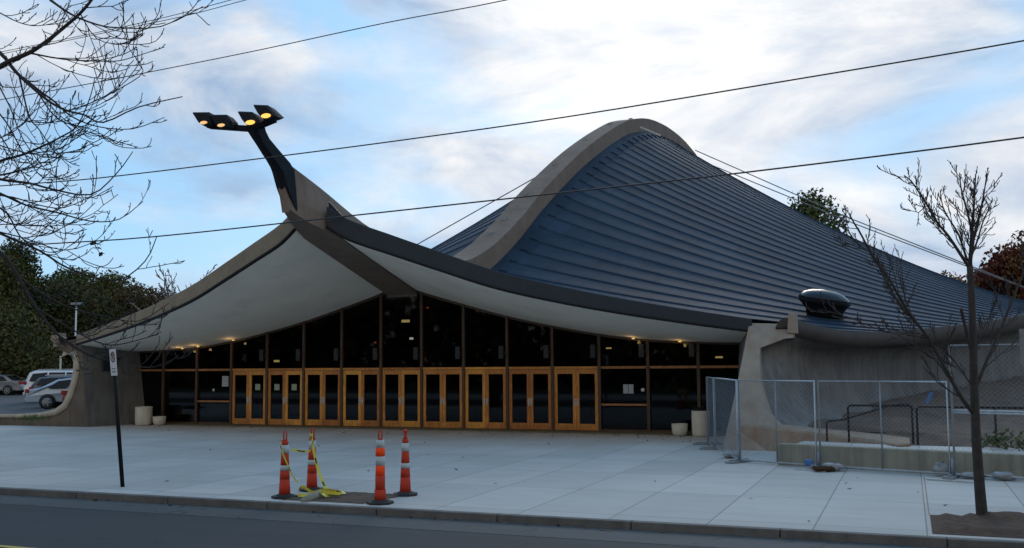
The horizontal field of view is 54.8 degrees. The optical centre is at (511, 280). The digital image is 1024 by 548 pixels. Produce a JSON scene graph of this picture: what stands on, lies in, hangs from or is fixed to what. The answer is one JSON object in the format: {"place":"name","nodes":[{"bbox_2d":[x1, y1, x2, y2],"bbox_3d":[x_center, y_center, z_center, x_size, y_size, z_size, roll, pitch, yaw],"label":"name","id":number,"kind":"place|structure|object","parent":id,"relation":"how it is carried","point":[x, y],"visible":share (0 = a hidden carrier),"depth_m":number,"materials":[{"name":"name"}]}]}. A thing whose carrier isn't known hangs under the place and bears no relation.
{"place":"outdoors","nodes":[
{"label":"outdoors","id":0,"kind":"place"},
{"bbox_2d":[0,392,54,413],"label":"parking lot","id":1,"kind":"structure","parent":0,"point":[15,403],"depth_m":53.59,"materials":[{"name":"grey asphalt"}]},
{"bbox_2d":[0,374,25,394],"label":"parked car","id":2,"kind":"object","parent":1,"relation":"on","point":[9,384],"visible":0.69,"depth_m":69.63,"materials":[{"name":"paint"}]},
{"bbox_2d":[25,378,70,408],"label":"parked car","id":3,"kind":"object","parent":1,"relation":"on","point":[48,396],"visible":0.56,"depth_m":46.33,"materials":[{"name":"paint"}]},
{"bbox_2d":[23,369,72,395],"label":"parked car","id":4,"kind":"object","parent":1,"relation":"on","point":[32,377],"visible":0.12,"depth_m":56.39,"materials":[{"name":"paint"}]},
{"bbox_2d":[29,374,71,388],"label":"parked car","id":5,"kind":"object","parent":1,"relation":"on","point":[42,381],"visible":0.05,"depth_m":51.45,"materials":[{"name":"paint"}]},
{"bbox_2d":[61,385,69,401],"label":"parked car","id":6,"kind":"object","parent":1,"relation":"on","point":[64,392],"visible":0.04,"depth_m":43.42,"materials":[{"name":"paint"}]},
{"bbox_2d":[71,302,81,335],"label":"lamp post","id":7,"kind":"object","parent":1,"relation":"on","point":[79,303],"visible":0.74,"depth_m":62.19,"materials":[{"name":"grey metal"}]},
{"bbox_2d":[1,0,229,51],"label":"overhead wire","id":8,"kind":"object","parent":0,"point":[119,27],"visible":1,"depth_m":19.19,"materials":[{"name":"black metal"}]},
{"bbox_2d":[0,0,244,54],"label":"overhead wire","id":9,"kind":"object","parent":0,"point":[126,28],"visible":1,"depth_m":19.13,"materials":[{"name":"black metal"}]},
{"bbox_2d":[0,0,505,99],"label":"overhead wire","id":10,"kind":"object","parent":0,"point":[263,49],"visible":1,"depth_m":17.85,"materials":[{"name":"black metal"}]},
{"bbox_2d":[281,491,398,503],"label":"soil","id":11,"kind":"structure","parent":0,"point":[357,497],"depth_m":18.89,"materials":[{"name":"brown soil"}]},
{"bbox_2d":[298,433,344,496],"bbox_3d":[-3.901,3.635,19.456,0.738,1.156,1.505,4,-7,-44],"label":"caution tape","id":12,"kind":"object","parent":11,"relation":"on","point":[325,491],"visible":0.93,"depth_m":19.27,"materials":[{"name":"yellow plastic"}]},
{"bbox_2d":[0,504,715,547],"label":"road","id":13,"kind":"structure","parent":0,"point":[38,526],"depth_m":15.82,"materials":[{"name":"grey asphalt"}]},
{"bbox_2d":[0,545,29,547],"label":"road marking","id":14,"kind":"object","parent":13,"relation":"on","point":[12,546],"depth_m":14.96,"materials":[{"name":"yellow paint"}]},
{"bbox_2d":[0,494,948,547],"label":"road gutter","id":15,"kind":"object","parent":13,"relation":"on","point":[667,538],"depth_m":16.54,"materials":[{"name":"concrete"}]},
{"bbox_2d":[0,425,1023,546],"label":"plaza","id":16,"kind":"structure","parent":0,"point":[657,478],"depth_m":22.60,"materials":[{"name":"concrete"}]},
{"bbox_2d":[12,414,49,420],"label":"grass","id":17,"kind":"structure","parent":16,"relation":"on","point":[34,417],"depth_m":40.09,"materials":[{"name":"green plant"}]},
{"bbox_2d":[0,0,212,377],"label":"street tree","id":18,"kind":"object","parent":16,"relation":"on","point":[9,63],"visible":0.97,"depth_m":22.32,"materials":[{"name":"brown plant"}]},
{"bbox_2d":[109,349,124,486],"bbox_3d":[-8.439,2.978,21.189,0.318,3.004,0.352,-5,-6,43],"label":"street sign","id":19,"kind":"object","parent":16,"relation":"on","point":[113,362],"visible":0.99,"depth_m":21.20,"materials":[{"name":"black metal"}]},
{"bbox_2d":[135,406,152,425],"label":"stone bin","id":20,"kind":"object","parent":16,"relation":"on","point":[143,415],"visible":0.99,"depth_m":42.65,"materials":[{"name":"beige stone"}]},
{"bbox_2d":[153,416,165,425],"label":"planter bowl","id":21,"kind":"object","parent":16,"relation":"on","point":[159,420],"visible":1,"depth_m":42.53,"materials":[{"name":"concrete"}]},
{"bbox_2d":[271,431,297,498],"bbox_3d":[-4.434,3.593,19.276,0.471,1.286,0.471,-1,-5,10],"label":"traffic cone","id":22,"kind":"object","parent":16,"relation":"on","point":[284,487],"visible":1,"depth_m":19.19,"materials":[{"name":"orange plastic"}]},
{"bbox_2d":[279,440,297,482],"bbox_3d":[-4.368,3.525,19.193,0.409,0.826,0.167,-2,-5,22],"label":"caution tape","id":23,"kind":"object","parent":22,"relation":"hanging from","point":[287,463],"visible":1,"depth_m":19.16,"materials":[{"name":"yellow plastic"}]},
{"bbox_2d":[300,490,322,501],"bbox_3d":[-3.761,4.159,19.110,0.213,0.190,1.118,-2,-5,15],"label":"concrete chunk","id":24,"kind":"object","parent":16,"relation":"on","point":[312,496],"visible":0.67,"depth_m":18.72,"materials":[{"name":"grey concrete"}]},
{"bbox_2d":[300,428,323,491],"bbox_3d":[-4.112,3.677,20.318,0.471,1.286,0.471,0,-5,-7],"label":"traffic cone","id":25,"kind":"object","parent":16,"relation":"on","point":[312,477],"visible":0.75,"depth_m":20.23,"materials":[{"name":"orange plastic"}]},
{"bbox_2d":[291,433,312,452],"bbox_3d":[-4.141,3.278,19.836,0.185,0.347,0.959,-1,-5,12],"label":"caution tape","id":26,"kind":"object","parent":25,"relation":"attached to","point":[303,451],"visible":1,"depth_m":19.64,"materials":[{"name":"yellow plastic"}]},
{"bbox_2d":[366,430,393,504],"bbox_3d":[-2.452,3.466,18.371,0.486,1.356,0.486,-2,-5,22],"label":"traffic cone","id":27,"kind":"object","parent":16,"relation":"on","point":[379,494],"visible":1,"depth_m":18.29,"materials":[{"name":"orange plastic"}]},
{"bbox_2d":[393,429,417,496],"bbox_3d":[-2.106,3.590,19.497,0.471,1.290,0.471,0,-5,-1],"label":"traffic cone","id":28,"kind":"object","parent":16,"relation":"on","point":[405,487],"visible":0.98,"depth_m":19.41,"materials":[{"name":"orange plastic"}]},
{"bbox_2d":[17,425,946,547],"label":"fallen leaves","id":29,"kind":"object","parent":16,"relation":"on","point":[147,502],"visible":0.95,"depth_m":18.75,"materials":[{"name":"brown plant"}]},
{"bbox_2d":[0,105,1023,450],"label":"arena building","id":30,"kind":"structure","parent":16,"relation":"on","point":[640,309],"depth_m":40.17,"materials":[{"name":"metal"}]},
{"bbox_2d":[140,352,161,368],"label":"window pane","id":31,"kind":"structure","parent":30,"relation":"in","point":[142,355],"depth_m":44.21,"materials":[{"name":"black glass"}]},
{"bbox_2d":[141,371,161,420],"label":"window pane","id":32,"kind":"structure","parent":30,"relation":"in","point":[151,380],"depth_m":44.04,"materials":[{"name":"black glass"}]},
{"bbox_2d":[165,371,194,421],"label":"window pane","id":33,"kind":"structure","parent":30,"relation":"in","point":[179,385],"depth_m":43.46,"materials":[{"name":"black glass"}]},
{"bbox_2d":[166,349,195,368],"label":"window pane","id":34,"kind":"structure","parent":30,"relation":"in","point":[188,362],"depth_m":43.58,"materials":[{"name":"black glass"}]},
{"bbox_2d":[198,371,229,421],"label":"window pane","id":35,"kind":"structure","parent":30,"relation":"in","point":[208,380],"depth_m":42.81,"materials":[{"name":"black glass"}]},
{"bbox_2d":[199,344,229,368],"label":"window pane","id":36,"kind":"structure","parent":30,"relation":"in","point":[215,357],"depth_m":42.93,"materials":[{"name":"black glass"}]},
{"bbox_2d":[232,371,248,423],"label":"door","id":37,"kind":"structure","parent":30,"relation":"in","point":[240,386],"depth_m":42.25,"materials":[{"name":"brown wood"}]},
{"bbox_2d":[233,335,265,368],"label":"window pane","id":38,"kind":"structure","parent":30,"relation":"in","point":[246,352],"depth_m":42.27,"materials":[{"name":"black glass"}]},
{"bbox_2d":[249,371,264,423],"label":"door","id":39,"kind":"structure","parent":30,"relation":"in","point":[256,378],"depth_m":41.94,"materials":[{"name":"brown wood"}]},
{"bbox_2d":[268,371,284,424],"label":"door","id":40,"kind":"structure","parent":30,"relation":"in","point":[276,379],"depth_m":41.57,"materials":[{"name":"brown wood"}]},
{"bbox_2d":[269,324,302,367],"label":"window pane","id":41,"kind":"structure","parent":30,"relation":"in","point":[283,344],"depth_m":41.62,"materials":[{"name":"black glass"}]},
{"bbox_2d":[285,371,301,424],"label":"door","id":42,"kind":"structure","parent":30,"relation":"in","point":[293,379],"depth_m":41.26,"materials":[{"name":"brown wood"}]},
{"bbox_2d":[305,371,322,425],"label":"door","id":43,"kind":"structure","parent":30,"relation":"in","point":[313,379],"depth_m":40.89,"materials":[{"name":"brown wood"}]},
{"bbox_2d":[306,312,339,367],"label":"window pane","id":44,"kind":"structure","parent":30,"relation":"in","point":[322,334],"depth_m":40.95,"materials":[{"name":"black glass"}]},
{"bbox_2d":[322,370,339,425],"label":"door","id":45,"kind":"structure","parent":30,"relation":"in","point":[331,378],"depth_m":40.58,"materials":[{"name":"brown wood"}]},
{"bbox_2d":[343,370,360,425],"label":"door","id":46,"kind":"structure","parent":30,"relation":"in","point":[351,378],"depth_m":40.22,"materials":[{"name":"brown wood"}]},
{"bbox_2d":[344,297,379,367],"label":"window pane","id":47,"kind":"structure","parent":30,"relation":"in","point":[361,321],"depth_m":40.30,"materials":[{"name":"black glass"}]},
{"bbox_2d":[361,370,378,426],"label":"door","id":48,"kind":"structure","parent":30,"relation":"in","point":[369,378],"depth_m":39.90,"materials":[{"name":"brown wood"}]},
{"bbox_2d":[382,370,400,426],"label":"door","id":49,"kind":"structure","parent":30,"relation":"in","point":[391,379],"depth_m":39.55,"materials":[{"name":"brown wood"}]},
{"bbox_2d":[383,293,419,367],"label":"window pane","id":50,"kind":"structure","parent":30,"relation":"in","point":[401,315],"depth_m":39.63,"materials":[{"name":"black glass"}]},
{"bbox_2d":[401,370,419,426],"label":"door","id":51,"kind":"structure","parent":30,"relation":"in","point":[410,379],"depth_m":39.23,"materials":[{"name":"brown wood"}]},
{"bbox_2d":[423,370,442,427],"bbox_3d":[-3.116,4.657,38.833,0.853,2.255,0.167,-2,-5,22],"label":"door","id":52,"kind":"structure","parent":30,"relation":"in","point":[432,379],"depth_m":38.86,"materials":[{"name":"brown wood"}]},
{"bbox_2d":[424,295,461,366],"label":"window pane","id":53,"kind":"structure","parent":30,"relation":"in","point":[442,319],"depth_m":38.96,"materials":[{"name":"black glass"}]},
{"bbox_2d":[443,370,461,427],"bbox_3d":[-2.316,4.624,38.515,0.853,2.255,0.167,-2,-5,22],"label":"door","id":54,"kind":"structure","parent":30,"relation":"in","point":[452,379],"depth_m":38.54,"materials":[{"name":"brown wood"}]},
{"bbox_2d":[465,370,485,428],"bbox_3d":[-1.417,4.586,38.156,0.853,2.255,0.167,-2,-5,22],"label":"door","id":55,"kind":"structure","parent":30,"relation":"in","point":[475,380],"depth_m":38.19,"materials":[{"name":"brown wood"}]},
{"bbox_2d":[465,307,505,366],"label":"window pane","id":56,"kind":"structure","parent":30,"relation":"in","point":[484,332],"depth_m":38.26,"materials":[{"name":"black glass"}]},
{"bbox_2d":[486,369,505,428],"bbox_3d":[-0.618,4.553,37.838,0.853,2.255,0.167,-2,-5,22],"label":"door","id":57,"kind":"structure","parent":30,"relation":"in","point":[495,379],"depth_m":37.86,"materials":[{"name":"brown wood"}]},
{"bbox_2d":[509,369,529,428],"bbox_3d":[0.282,4.516,37.479,0.853,2.255,0.167,-2,-5,22],"label":"door","id":58,"kind":"structure","parent":30,"relation":"in","point":[519,379],"depth_m":37.51,"materials":[{"name":"brown wood"}]},
{"bbox_2d":[509,319,550,366],"label":"window pane","id":59,"kind":"structure","parent":30,"relation":"in","point":[526,340],"depth_m":37.58,"materials":[{"name":"black glass"}]},
{"bbox_2d":[530,369,550,429],"bbox_3d":[1.081,4.483,37.161,0.853,2.255,0.167,-2,-5,22],"label":"door","id":60,"kind":"structure","parent":30,"relation":"in","point":[540,379],"depth_m":37.19,"materials":[{"name":"brown wood"}]},
{"bbox_2d":[554,369,576,429],"bbox_3d":[1.981,4.445,36.803,0.853,2.255,0.167,-2,-5,22],"label":"door","id":61,"kind":"structure","parent":30,"relation":"in","point":[564,379],"depth_m":36.83,"materials":[{"name":"brown wood"}]},
{"bbox_2d":[554,328,596,366],"label":"window pane","id":62,"kind":"structure","parent":30,"relation":"in","point":[570,348],"depth_m":36.90,"materials":[{"name":"black glass"}]},
{"bbox_2d":[576,369,598,430],"bbox_3d":[2.780,4.412,36.484,0.853,2.255,0.167,-2,-5,22],"label":"door","id":63,"kind":"structure","parent":30,"relation":"in","point":[586,379],"depth_m":36.51,"materials":[{"name":"brown wood"}]},
{"bbox_2d":[601,337,645,365],"label":"window pane","id":64,"kind":"structure","parent":30,"relation":"in","point":[614,351],"depth_m":36.20,"materials":[{"name":"black glass"}]},
{"bbox_2d":[601,368,646,429],"bbox_3d":[4.099,4.337,36.018,1.720,2.225,0.010,-2,-5,22],"label":"window pane","id":65,"kind":"structure","parent":30,"relation":"in","point":[612,380],"depth_m":36.02,"materials":[{"name":"black glass"}]},
{"bbox_2d":[649,342,696,365],"label":"window pane","id":66,"kind":"structure","parent":30,"relation":"in","point":[661,354],"depth_m":35.51,"materials":[{"name":"black glass"}]},
{"bbox_2d":[650,368,697,430],"bbox_3d":[5.797,4.266,35.341,1.720,2.225,0.010,-2,-5,22],"label":"window pane","id":67,"kind":"structure","parent":30,"relation":"in","point":[673,391],"depth_m":35.36,"materials":[{"name":"black glass"}]},
{"bbox_2d":[700,368,737,430],"bbox_3d":[7.322,4.203,34.734,1.345,2.225,0.010,-2,-5,22],"label":"window pane","id":68,"kind":"structure","parent":30,"relation":"in","point":[729,373],"depth_m":34.75,"materials":[{"name":"black glass"}]},
{"bbox_2d":[700,344,738,365],"label":"window pane","id":69,"kind":"structure","parent":30,"relation":"in","point":[710,354],"depth_m":34.87,"materials":[{"name":"black glass"}]},
{"bbox_2d":[671,423,687,435],"bbox_3d":[5.805,5.176,34.185,0.560,0.420,0.560,-2,-5,22],"label":"planter bowl","id":70,"kind":"object","parent":16,"relation":"on","point":[679,429],"visible":1,"depth_m":33.97,"materials":[{"name":"concrete"}]},
{"bbox_2d":[691,407,709,436],"bbox_3d":[6.490,4.859,33.935,0.620,1.000,0.620,-2,-5,22],"label":"stone bin","id":71,"kind":"object","parent":16,"relation":"on","point":[699,421],"visible":0.95,"depth_m":33.67,"materials":[{"name":"beige stone"}]},
{"bbox_2d":[693,377,722,445],"bbox_3d":[5.990,3.968,29.805,0.900,2.088,1.680,-1,-5,4],"label":"fence panel","id":72,"kind":"object","parent":16,"relation":"on","point":[708,442],"visible":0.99,"depth_m":30.23,"materials":[{"name":"metal"}]},
{"bbox_2d":[699,377,738,458],"bbox_3d":[5.855,3.746,27.157,0.900,2.095,3.801,-1,-5,3],"label":"fence panel","id":73,"kind":"object","parent":16,"relation":"on","point":[715,447],"visible":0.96,"depth_m":27.18,"materials":[{"name":"metal"}]},
{"bbox_2d":[722,450,736,457],"bbox_3d":[5.841,4.619,26.269,0.488,0.183,0.302,2,-5,-30],"label":"sandbag","id":74,"kind":"object","parent":16,"relation":"on","point":[727,454],"visible":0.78,"depth_m":26.15,"materials":[{"name":"fabric"}]},
{"bbox_2d":[725,380,816,465],"bbox_3d":[6.477,3.517,24.442,0.900,2.091,2.340,4,-6,-42],"label":"fence panel","id":75,"kind":"object","parent":16,"relation":"on","point":[739,459],"visible":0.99,"depth_m":24.39,"materials":[{"name":"metal"}]},
{"bbox_2d":[804,459,813,465],"bbox_3d":[7.111,4.367,23.648,0.220,0.150,0.050,-2,-5,22],"label":"plastic bag","id":76,"kind":"object","parent":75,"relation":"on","point":[808,462],"visible":1,"depth_m":23.63,"materials":[{"name":"blue plastic"}]},
{"bbox_2d":[794,468,825,471],"bbox_3d":[6.972,4.438,23.099,0.050,0.035,0.797,4,-6,-42],"label":"metal bar","id":77,"kind":"object","parent":16,"relation":"on","point":[807,469],"visible":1,"depth_m":23.14,"materials":[{"name":"metal"}]},
{"bbox_2d":[811,465,834,470],"bbox_3d":[7.236,4.360,22.918,0.523,0.122,0.346,-1,-5,7],"label":"sandbag","id":78,"kind":"object","parent":16,"relation":"on","point":[823,468],"visible":1,"depth_m":22.81,"materials":[{"name":"brown fabric"}]},
{"bbox_2d":[822,463,844,469],"bbox_3d":[7.498,4.339,23.064,0.532,0.162,0.339,-2,-5,22],"label":"sandbag","id":79,"kind":"object","parent":16,"relation":"on","point":[838,466],"visible":0.73,"depth_m":22.94,"materials":[{"name":"fabric"}]},
{"bbox_2d":[804,380,950,474],"bbox_3d":[8.291,3.345,22.560,3.110,2.093,0.912,-5,-7,44],"label":"fence panel","id":80,"kind":"object","parent":16,"relation":"on","point":[819,453],"visible":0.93,"depth_m":22.57,"materials":[{"name":"metal"}]},
{"bbox_2d":[778,443,1023,476],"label":"retaining wall","id":81,"kind":"structure","parent":16,"relation":"on","point":[896,460],"depth_m":22.77,"materials":[{"name":"concrete"}]},
{"bbox_2d":[924,477,929,514],"bbox_3d":[7.983,4.108,19.023,0.020,0.001,5.600,-2,-5,22],"label":"pavement joint","id":82,"kind":"object","parent":16,"relation":"on","point":[926,497],"visible":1,"depth_m":18.41,"materials":[{"name":"grey concrete"}]},
{"bbox_2d":[933,462,948,472],"bbox_3d":[9.506,4.152,21.867,0.360,0.264,0.310,-2,-5,22],"label":"sandbag","id":83,"kind":"object","parent":16,"relation":"on","point":[944,466],"visible":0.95,"depth_m":21.77,"materials":[{"name":"fabric"}]},
{"bbox_2d":[926,478,972,482],"bbox_3d":[9.238,4.234,20.866,0.930,0.035,0.050,-5,-6,42],"label":"metal bar","id":84,"kind":"object","parent":16,"relation":"on","point":[949,480],"visible":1,"depth_m":20.84,"materials":[{"name":"metal"}]},
{"bbox_2d":[959,472,984,477],"bbox_3d":[9.939,4.193,21.303,0.553,0.122,0.318,-4,-6,36],"label":"sandbag","id":85,"kind":"object","parent":16,"relation":"on","point":[967,474],"visible":0.54,"depth_m":21.28,"materials":[{"name":"fabric"}]},
{"bbox_2d":[930,511,1023,537],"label":"mulch bed","id":86,"kind":"object","parent":16,"relation":"on","point":[1009,524],"visible":1,"depth_m":15.10,"materials":[{"name":"brown soil"}]},
{"bbox_2d":[806,157,1023,514],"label":"street tree","id":87,"kind":"object","parent":86,"relation":"on","point":[973,408],"visible":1,"depth_m":15.86,"materials":[{"name":"brown plant"}]},
{"bbox_2d":[942,344,1023,479],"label":"fence panel","id":88,"kind":"object","parent":16,"relation":"on","point":[954,474],"visible":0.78,"depth_m":21.25,"materials":[{"name":"metal"}]},
{"bbox_2d":[991,471,1015,479],"bbox_3d":[10.471,4.144,20.997,0.498,0.161,0.324,-1,-5,7],"label":"sandbag","id":89,"kind":"object","parent":16,"relation":"on","point":[1003,475],"visible":0.99,"depth_m":20.90,"materials":[{"name":"fabric"}]},
{"bbox_2d":[1019,329,1023,364],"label":"street sign","id":90,"kind":"object","parent":16,"relation":"on","point":[1021,338],"visible":1,"depth_m":20.72,"materials":[{"name":"metal"}]},
{"bbox_2d":[0,136,1023,246],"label":"overhead wire","id":91,"kind":"object","parent":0,"point":[548,193],"visible":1,"depth_m":15.51,"materials":[{"name":"black metal"}]},
{"bbox_2d":[0,40,1023,185],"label":"overhead wire","id":92,"kind":"object","parent":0,"point":[548,119],"visible":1,"depth_m":15.61,"materials":[{"name":"black metal"}]},
{"bbox_2d":[0,0,1023,294],"label":"sky","id":93,"kind":"structure","parent":0,"point":[507,62],"materials":[{"name":"blue"}]},
{"bbox_2d":[797,441,1023,453],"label":"ramp path","id":94,"kind":"structure","parent":0,"point":[1002,450],"depth_m":24.43,"materials":[{"name":"concrete"}]},
{"bbox_2d":[826,403,913,443],"bbox_3d":[9.312,3.719,25.760,2.162,1.034,0.056,-2,-5,22],"label":"handrail","id":95,"kind":"object","parent":94,"relation":"on","point":[889,405],"visible":0.83,"depth_m":25.80,"materials":[{"name":"black metal"}]},
{"bbox_2d":[915,405,1023,445],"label":"handrail","id":96,"kind":"object","parent":94,"relation":"on","point":[986,407],"visible":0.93,"depth_m":24.58,"materials":[{"name":"black metal"}]},
{"bbox_2d":[807,376,1023,447],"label":"soil bank","id":97,"kind":"structure","parent":0,"point":[895,414],"depth_m":32.68,"materials":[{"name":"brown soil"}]},
{"bbox_2d":[970,428,1023,450],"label":"shrub","id":98,"kind":"object","parent":97,"relation":"on","point":[991,439],"visible":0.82,"depth_m":23.77,"materials":[{"name":"green plant"}]},
{"label":"ground","id":99,"kind":"structure","parent":0,"visible":0},
{"bbox_2d":[0,237,53,378],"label":"leafy tree","id":100,"kind":"object","parent":99,"relation":"on","point":[30,278],"visible":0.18,"depth_m":84.83,"materials":[{"name":"green plant"}]},
{"bbox_2d":[0,250,71,393],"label":"leafy tree","id":101,"kind":"object","parent":99,"relation":"on","point":[17,358],"visible":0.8,"depth_m":73.01,"materials":[{"name":"green plant"}]},
{"bbox_2d":[26,274,92,362],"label":"leafy tree","id":102,"kind":"object","parent":99,"relation":"on","point":[51,284],"visible":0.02,"depth_m":90.67,"materials":[{"name":"green plant"}]},
{"bbox_2d":[21,276,127,369],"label":"leafy tree","id":103,"kind":"object","parent":99,"relation":"on","point":[62,313],"visible":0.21,"depth_m":86.05,"materials":[{"name":"green plant"}]},
{"bbox_2d":[50,266,99,294],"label":"leafy tree","id":104,"kind":"object","parent":99,"relation":"on","point":[76,278],"visible":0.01,"depth_m":102.19,"materials":[{"name":"green plant"}]},
{"bbox_2d":[84,269,140,301],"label":"leafy tree","id":105,"kind":"object","parent":99,"relation":"on","point":[110,286],"visible":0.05,"depth_m":96.65,"materials":[{"name":"green plant"}]},
{"bbox_2d":[91,283,164,321],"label":"leafy tree","id":106,"kind":"object","parent":99,"relation":"on","point":[145,301],"visible":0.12,"depth_m":91.57,"materials":[{"name":"green plant"}]},
{"bbox_2d":[154,288,171,298],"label":"leafy tree","id":107,"kind":"object","parent":99,"relation":"on","point":[166,292],"depth_m":105.08,"materials":[{"name":"green plant"}]},
{"bbox_2d":[129,264,217,310],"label":"bare tree","id":108,"kind":"object","parent":99,"relation":"on","point":[164,291],"visible":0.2,"depth_m":86.51,"materials":[{"name":"brown plant"}]},
{"bbox_2d":[0,487,1023,547],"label":"kerb","id":109,"kind":"structure","parent":99,"relation":"on","point":[895,539],"depth_m":16.48,"materials":[{"name":"concrete"}]},
{"bbox_2d":[787,187,847,232],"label":"leafy tree","id":110,"kind":"object","parent":99,"relation":"on","point":[810,211],"visible":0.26,"depth_m":142.98,"materials":[{"name":"green plant"}]},
{"bbox_2d":[941,270,963,281],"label":"leafy tree","id":111,"kind":"object","parent":99,"relation":"on","point":[945,273],"visible":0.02,"depth_m":128.57,"materials":[{"name":"green plant"}]},
{"bbox_2d":[962,270,983,285],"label":"leafy tree","id":112,"kind":"object","parent":99,"relation":"on","point":[965,280],"visible":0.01,"depth_m":122.07,"materials":[{"name":"green plant"}]},
{"bbox_2d":[966,242,1023,299],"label":"leafy tree","id":113,"kind":"object","parent":99,"relation":"on","point":[990,267],"visible":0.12,"depth_m":106.40,"materials":[{"name":"red plant"}]},
{"bbox_2d":[995,230,1023,299],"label":"leafy tree","id":114,"kind":"object","parent":99,"relation":"on","point":[1015,267],"visible":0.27,"depth_m":104.59,"materials":[{"name":"red plant"}]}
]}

